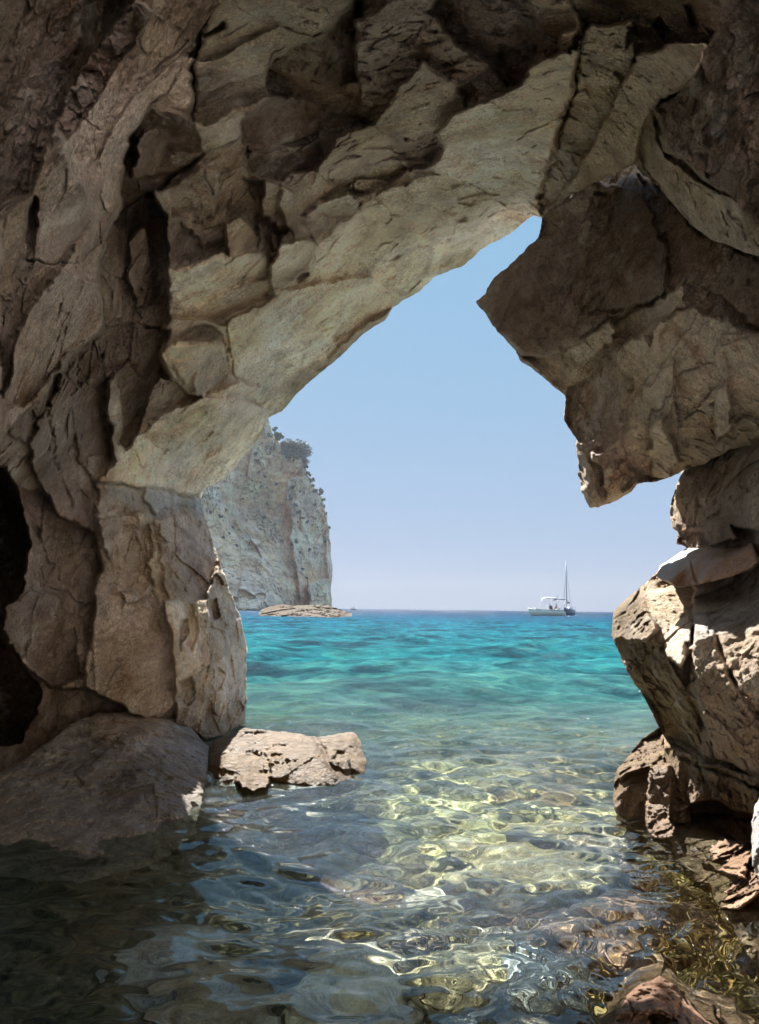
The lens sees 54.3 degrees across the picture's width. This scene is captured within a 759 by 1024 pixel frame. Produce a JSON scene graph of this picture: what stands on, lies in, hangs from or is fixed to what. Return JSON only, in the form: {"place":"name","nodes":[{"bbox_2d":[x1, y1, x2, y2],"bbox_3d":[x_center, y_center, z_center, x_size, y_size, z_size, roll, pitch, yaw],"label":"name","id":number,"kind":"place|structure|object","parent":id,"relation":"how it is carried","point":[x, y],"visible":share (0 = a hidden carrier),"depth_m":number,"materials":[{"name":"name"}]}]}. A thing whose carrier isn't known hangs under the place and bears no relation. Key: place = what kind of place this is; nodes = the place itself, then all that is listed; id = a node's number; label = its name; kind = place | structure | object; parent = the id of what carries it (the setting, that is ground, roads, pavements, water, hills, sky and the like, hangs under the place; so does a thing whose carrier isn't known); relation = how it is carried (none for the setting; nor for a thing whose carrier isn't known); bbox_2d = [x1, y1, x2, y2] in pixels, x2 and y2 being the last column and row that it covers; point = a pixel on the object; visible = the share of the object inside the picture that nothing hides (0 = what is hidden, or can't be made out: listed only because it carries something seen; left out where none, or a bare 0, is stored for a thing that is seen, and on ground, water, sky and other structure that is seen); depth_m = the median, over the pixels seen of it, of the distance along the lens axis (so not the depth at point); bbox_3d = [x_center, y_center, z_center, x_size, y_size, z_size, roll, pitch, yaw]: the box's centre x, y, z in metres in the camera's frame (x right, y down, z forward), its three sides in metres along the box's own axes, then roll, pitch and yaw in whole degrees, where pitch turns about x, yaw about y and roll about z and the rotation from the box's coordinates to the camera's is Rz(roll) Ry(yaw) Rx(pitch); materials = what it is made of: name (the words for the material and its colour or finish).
{"place":"outdoors","nodes":[
{"label":"outdoors","id":0,"kind":"place"},
{"bbox_2d":[201,419,332,609],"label":"sea cliff","id":1,"kind":"structure","parent":0,"point":[264,562],"depth_m":328.61,"materials":[{"name":"stone"}]},
{"bbox_2d":[274,431,284,440],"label":"cliff tree","id":2,"kind":"object","parent":1,"relation":"on","point":[279,436],"visible":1,"depth_m":331.61,"materials":[{"name":"green plant"}]},
{"bbox_2d":[281,438,312,461],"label":"cliff tree","id":3,"kind":"object","parent":1,"relation":"on","point":[293,449],"visible":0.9,"depth_m":335.50,"materials":[{"name":"green plant"}]},
{"bbox_2d":[302,458,309,464],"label":"cliff tree","id":4,"kind":"object","parent":1,"relation":"on","point":[306,461],"visible":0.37,"depth_m":350.10,"materials":[{"name":"green plant"}]},
{"bbox_2d":[0,0,758,802],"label":"cave","id":5,"kind":"structure","parent":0,"point":[228,228],"depth_m":3.63,"materials":[{"name":"stone"}]},
{"bbox_2d":[476,165,758,507],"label":"hanging rock","id":6,"kind":"object","parent":5,"relation":"hanging from","point":[620,309],"visible":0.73,"depth_m":4.11,"materials":[{"name":"stone"}]},
{"bbox_2d":[0,609,758,1023],"bbox_3d":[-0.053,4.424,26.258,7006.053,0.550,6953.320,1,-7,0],"label":"sea","id":7,"kind":"structure","parent":0,"point":[470,845],"depth_m":2.86,"materials":[{"name":"liquid"}]},
{"bbox_2d":[0,711,208,858],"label":"grey boulder","id":8,"kind":"object","parent":7,"relation":"in","point":[84,787],"visible":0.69,"depth_m":3.81,"materials":[{"name":"stone"}]},
{"bbox_2d":[208,728,366,791],"bbox_3d":[-0.607,1.663,4.727,1.049,0.409,1.528,1,-7,0],"label":"flat rock","id":9,"kind":"object","parent":7,"relation":"in","point":[253,760],"visible":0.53,"depth_m":4.54,"materials":[{"name":"stone"}]},
{"bbox_2d":[260,604,351,617],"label":"skerry","id":10,"kind":"structure","parent":7,"relation":"in","point":[320,610],"depth_m":89.17,"materials":[{"name":"stone"}]},
{"bbox_2d":[527,595,567,615],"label":"motor boat","id":11,"kind":"object","parent":7,"relation":"on","point":[549,611],"visible":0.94,"depth_m":149.07,"materials":[{"name":"white paint"}]},
{"bbox_2d":[561,566,575,614],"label":"sailing boat","id":12,"kind":"object","parent":7,"relation":"on","point":[570,611],"visible":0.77,"depth_m":174.72,"materials":[{"name":"white paint"}]},
{"bbox_2d":[751,799,758,879],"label":"edge rock","id":13,"kind":"object","parent":7,"relation":"on","point":[755,840],"visible":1,"depth_m":2.34,"materials":[{"name":"grey stone"}]},
{"bbox_2d":[268,216,685,611],"label":"sky","id":14,"kind":"structure","parent":0,"point":[446,468],"materials":[{"name":"blue"}]},
{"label":"sea bed","id":15,"kind":"structure","parent":0,"visible":0},
{"bbox_2d":[613,728,690,839],"bbox_3d":[1.510,1.578,4.071,0.392,0.732,1.678,-3,-8,23],"label":"shore rock","id":16,"kind":"object","parent":15,"relation":"on","point":[645,788],"visible":0.34,"depth_m":3.73,"materials":[{"name":"stone"}]},
{"bbox_2d":[612,976,721,1023],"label":"pink rock","id":17,"kind":"object","parent":15,"relation":"on","point":[663,1000],"visible":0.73,"depth_m":1.81,"materials":[{"name":"stone"}]},
{"bbox_2d":[660,737,758,879],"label":"undercut rock","id":18,"kind":"object","parent":15,"relation":"on","point":[728,792],"visible":0.41,"depth_m":3.33,"materials":[{"name":"stone"}]},
{"bbox_2d":[611,564,758,778],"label":"boulder","id":19,"kind":"object","parent":18,"relation":"on","point":[689,655],"visible":0.82,"depth_m":3.47,"materials":[{"name":"stone"}]},
{"bbox_2d":[657,543,758,587],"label":"wedge rock","id":20,"kind":"object","parent":19,"relation":"on","point":[702,564],"visible":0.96,"depth_m":3.70,"materials":[{"name":"pale limestone"}]},
{"bbox_2d":[670,443,758,555],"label":"stacked rock","id":21,"kind":"object","parent":19,"relation":"on","point":[714,502],"visible":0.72,"depth_m":3.96,"materials":[{"name":"stone"}]},
{"bbox_2d":[721,853,758,909],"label":"ledge rock","id":22,"kind":"object","parent":15,"relation":"on","point":[746,892],"visible":0.16,"depth_m":2.57,"materials":[{"name":"stone"}]}
]}

